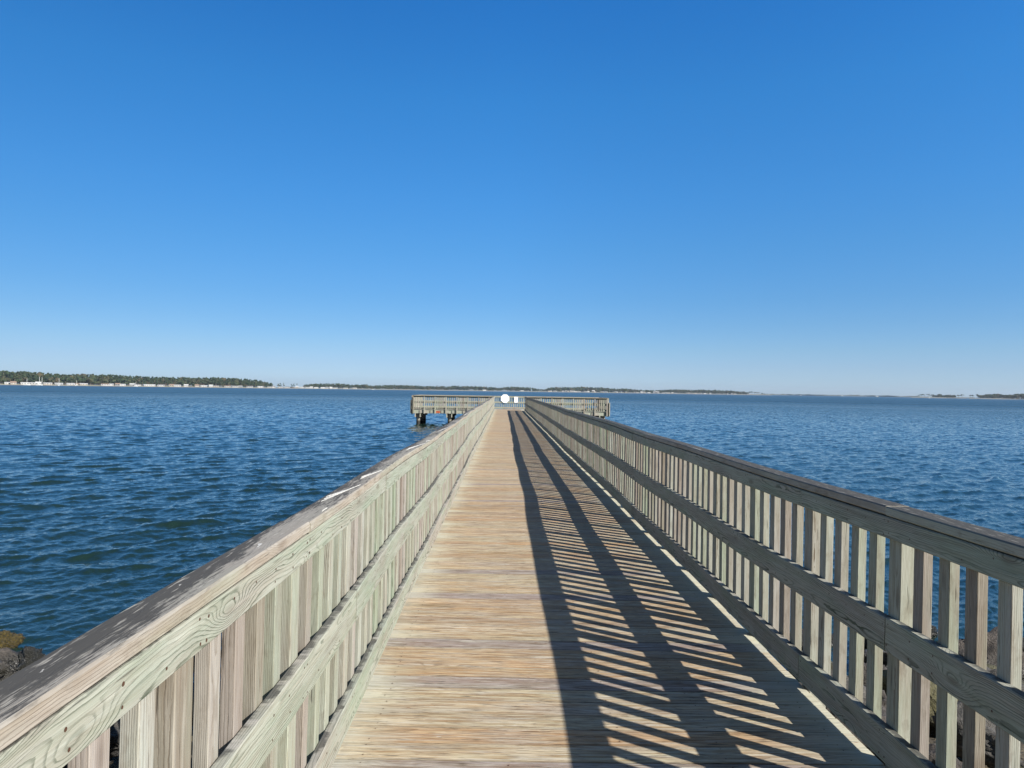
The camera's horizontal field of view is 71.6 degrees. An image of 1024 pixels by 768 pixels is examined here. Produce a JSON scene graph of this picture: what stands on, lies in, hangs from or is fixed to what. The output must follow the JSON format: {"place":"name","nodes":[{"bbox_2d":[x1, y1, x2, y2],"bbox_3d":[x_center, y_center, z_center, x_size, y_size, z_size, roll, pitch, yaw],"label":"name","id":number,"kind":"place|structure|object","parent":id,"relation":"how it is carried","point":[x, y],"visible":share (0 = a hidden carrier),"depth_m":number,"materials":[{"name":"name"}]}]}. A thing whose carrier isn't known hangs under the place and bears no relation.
{"place":"outdoors","nodes":[
{"label":"outdoors","id":0,"kind":"place"},
{"bbox_2d":[0,383,753,394],"bbox_3d":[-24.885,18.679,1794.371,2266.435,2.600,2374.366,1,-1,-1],"label":"shore land","id":1,"kind":"structure","parent":0,"point":[337,388],"depth_m":1692.75,"materials":[{"name":"green plant"}]},
{"bbox_2d":[0,370,272,386],"bbox_3d":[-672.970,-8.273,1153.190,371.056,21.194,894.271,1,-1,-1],"label":"forest","id":2,"kind":"object","parent":1,"relation":"on","point":[28,376],"visible":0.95,"depth_m":1158.31,"materials":[{"name":"green plant"}]},
{"bbox_2d":[303,383,368,388],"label":"forest","id":3,"kind":"object","parent":1,"relation":"on","point":[348,386],"visible":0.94,"depth_m":1826.31,"materials":[{"name":"green plant"}]},
{"bbox_2d":[368,385,544,390],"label":"forest","id":4,"kind":"object","parent":1,"relation":"on","point":[511,388],"visible":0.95,"depth_m":2085.82,"materials":[{"name":"green plant"}]},
{"bbox_2d":[545,386,748,393],"bbox_3d":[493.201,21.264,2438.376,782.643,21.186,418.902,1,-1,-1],"label":"forest","id":5,"kind":"object","parent":1,"relation":"on","point":[581,388],"visible":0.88,"depth_m":2431.73,"materials":[{"name":"green plant"}]},
{"bbox_2d":[0,383,1023,688],"bbox_3d":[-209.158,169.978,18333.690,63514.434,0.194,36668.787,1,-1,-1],"label":"water","id":6,"kind":"structure","parent":0,"point":[114,501],"depth_m":27.06,"materials":[{"name":"blue liquid"}]},
{"bbox_2d":[331,400,886,767],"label":"fishing pier","id":7,"kind":"structure","parent":6,"relation":"in","point":[562,608],"depth_m":4.16,"materials":[{"name":"brown wood"}]},
{"bbox_2d":[0,396,494,767],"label":"railing","id":8,"kind":"object","parent":7,"relation":"attached to","point":[301,610],"visible":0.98,"depth_m":2.03,"materials":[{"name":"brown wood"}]},
{"bbox_2d":[411,395,419,413],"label":"railing","id":9,"kind":"object","parent":7,"relation":"attached to","point":[414,403],"visible":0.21,"depth_m":54.90,"materials":[{"name":"brown wood"}]},
{"bbox_2d":[413,395,492,413],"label":"railing","id":10,"kind":"object","parent":7,"relation":"attached to","point":[446,402],"visible":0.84,"depth_m":54.16,"materials":[{"name":"brown wood"}]},
{"bbox_2d":[420,395,598,409],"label":"railing","id":11,"kind":"object","parent":7,"relation":"attached to","point":[507,407],"visible":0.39,"depth_m":59.20,"materials":[{"name":"brown wood"}]},
{"bbox_2d":[501,394,508,402],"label":"octagonal sign","id":12,"kind":"object","parent":11,"relation":"attached to","point":[504,398],"visible":1,"depth_m":59.13,"materials":[{"name":"white metal"}]},
{"bbox_2d":[528,397,607,415],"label":"railing","id":13,"kind":"object","parent":7,"relation":"attached to","point":[581,404],"visible":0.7,"depth_m":54.28,"materials":[{"name":"brown wood"}]},
{"bbox_2d":[599,397,608,416],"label":"railing","id":14,"kind":"object","parent":7,"relation":"attached to","point":[605,406],"visible":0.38,"depth_m":55.81,"materials":[{"name":"brown wood"}]},
{"bbox_2d":[524,397,1023,767],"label":"railing","id":15,"kind":"object","parent":7,"relation":"attached to","point":[700,515],"visible":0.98,"depth_m":3.36,"materials":[{"name":"grey wood"}]},
{"bbox_2d":[0,0,1023,397],"label":"sky","id":16,"kind":"structure","parent":0,"point":[813,197],"materials":[{"name":"blue"}]},
{"bbox_2d":[63,689,1023,767],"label":"bank","id":17,"kind":"structure","parent":0,"point":[113,762],"depth_m":4.97,"materials":[{"name":"grey stone"}]},
{"bbox_2d":[0,647,18,681],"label":"rock","id":18,"kind":"object","parent":17,"relation":"on","point":[9,662],"visible":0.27,"depth_m":6.46,"materials":[{"name":"grey stone"}]},
{"bbox_2d":[0,630,25,648],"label":"rock","id":19,"kind":"object","parent":17,"relation":"on","point":[8,639],"visible":0.74,"depth_m":7.20,"materials":[{"name":"stone"}]},
{"bbox_2d":[16,646,45,670],"bbox_3d":[-4.534,2.723,6.703,0.417,0.440,0.344,14,1,33],"label":"rock","id":20,"kind":"object","parent":17,"relation":"on","point":[28,655],"visible":0.19,"depth_m":6.67,"materials":[{"name":"grey stone"}]},
{"bbox_2d":[109,719,119,757],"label":"rock","id":21,"kind":"object","parent":17,"relation":"on","point":[114,739],"visible":0.14,"depth_m":4.60,"materials":[{"name":"grey stone"}]},
{"bbox_2d":[192,698,219,725],"bbox_3d":[-2.261,2.400,5.195,0.371,0.246,0.387,-16,-26,13],"label":"rock","id":22,"kind":"object","parent":17,"relation":"on","point":[192,710],"visible":0.08,"depth_m":5.11,"materials":[{"name":"grey stone"}]},
{"bbox_2d":[830,670,865,705],"bbox_3d":[2.423,2.392,5.236,0.555,0.554,0.481,13,-7,25],"label":"rock","id":23,"kind":"object","parent":17,"relation":"on","point":[864,693],"visible":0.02,"depth_m":5.08,"materials":[{"name":"grey stone"}]},
{"bbox_2d":[825,706,885,760],"bbox_3d":[2.076,2.250,4.510,0.772,0.592,0.667,-13,20,29],"label":"rock","id":24,"kind":"object","parent":17,"relation":"on","point":[883,716],"visible":0.05,"depth_m":4.27,"materials":[{"name":"grey stone"}]},
{"bbox_2d":[864,638,866,649],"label":"rock","id":25,"kind":"object","parent":17,"relation":"on","point":[865,643],"visible":0.02,"depth_m":7.33,"materials":[{"name":"black stone"}]},
{"bbox_2d":[848,663,886,685],"bbox_3d":[3.347,2.741,6.389,0.558,0.361,0.548,12,30,14],"label":"rock","id":26,"kind":"object","parent":17,"relation":"on","point":[865,672],"visible":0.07,"depth_m":6.38,"materials":[{"name":"grey stone"}]},
{"bbox_2d":[864,649,886,667],"bbox_3d":[3.658,2.767,6.889,0.627,0.390,0.585,-4,-20,29],"label":"rock","id":27,"kind":"object","parent":17,"relation":"on","point":[884,657],"visible":0.02,"depth_m":6.77,"materials":[{"name":"grey stone"}]},
{"bbox_2d":[882,690,886,707],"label":"rock","id":28,"kind":"object","parent":17,"relation":"on","point":[884,698],"visible":0.06,"depth_m":5.40,"materials":[{"name":"grey stone"}]},
{"bbox_2d":[882,670,957,737],"bbox_3d":[3.354,2.534,5.679,0.710,0.507,0.771,1,-1,-25],"label":"rock","id":29,"kind":"object","parent":17,"relation":"on","point":[933,706],"visible":0.09,"depth_m":5.45,"materials":[{"name":"grey stone"}]},
{"bbox_2d":[881,743,961,767],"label":"rock","id":30,"kind":"object","parent":17,"relation":"on","point":[932,752],"visible":0.09,"depth_m":3.94,"materials":[{"name":"grey stone"}]},
{"bbox_2d":[931,625,937,636],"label":"rock","id":31,"kind":"object","parent":17,"relation":"on","point":[934,631],"visible":0.16,"depth_m":7.89,"materials":[{"name":"grey stone"}]},
{"bbox_2d":[931,700,995,757],"bbox_3d":[3.175,2.352,4.841,0.506,0.355,0.400,-3,26,6],"label":"rock","id":32,"kind":"object","parent":17,"relation":"on","point":[990,727],"visible":0.09,"depth_m":4.75,"materials":[{"name":"grey stone"}]},
{"bbox_2d":[958,626,1023,680],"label":"rock","id":33,"kind":"object","parent":17,"relation":"on","point":[992,634],"visible":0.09,"depth_m":6.78,"materials":[{"name":"grey stone"}]},
{"bbox_2d":[985,733,1023,767],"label":"rock","id":34,"kind":"object","parent":17,"relation":"on","point":[990,738],"visible":0.31,"depth_m":4.34,"materials":[{"name":"grey stone"}]},
{"bbox_2d":[986,663,1023,683],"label":"rock","id":35,"kind":"object","parent":17,"relation":"on","point":[990,666],"visible":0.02,"depth_m":6.47,"materials":[{"name":"beige stone"}]},
{"bbox_2d":[986,667,1023,691],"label":"rock","id":36,"kind":"object","parent":17,"relation":"on","point":[993,671],"visible":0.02,"depth_m":6.04,"materials":[{"name":"grey stone"}]},
{"bbox_2d":[755,394,974,397],"bbox_3d":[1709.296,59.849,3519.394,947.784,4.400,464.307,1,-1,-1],"label":"sand spit","id":37,"kind":"structure","parent":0,"point":[869,396],"depth_m":3514.07,"materials":[{"name":"beige sand"}]},
{"bbox_2d":[781,394,919,396],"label":"shrubs","id":38,"kind":"object","parent":37,"relation":"on","point":[848,395],"visible":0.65,"depth_m":3536.86,"materials":[{"name":"green plant"}]},
{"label":"headland","id":39,"kind":"structure","parent":0,"visible":0},
{"bbox_2d":[979,394,1023,398],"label":"forest","id":40,"kind":"object","parent":39,"relation":"on","point":[1014,396],"visible":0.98,"depth_m":1596.55,"materials":[{"name":"green plant"}]},
{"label":"island land","id":41,"kind":"structure","parent":0,"visible":0},
{"bbox_2d":[932,395,955,397],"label":"forest","id":42,"kind":"object","parent":41,"relation":"on","point":[952,396],"visible":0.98,"depth_m":1821.90,"materials":[{"name":"green plant"}]}
]}

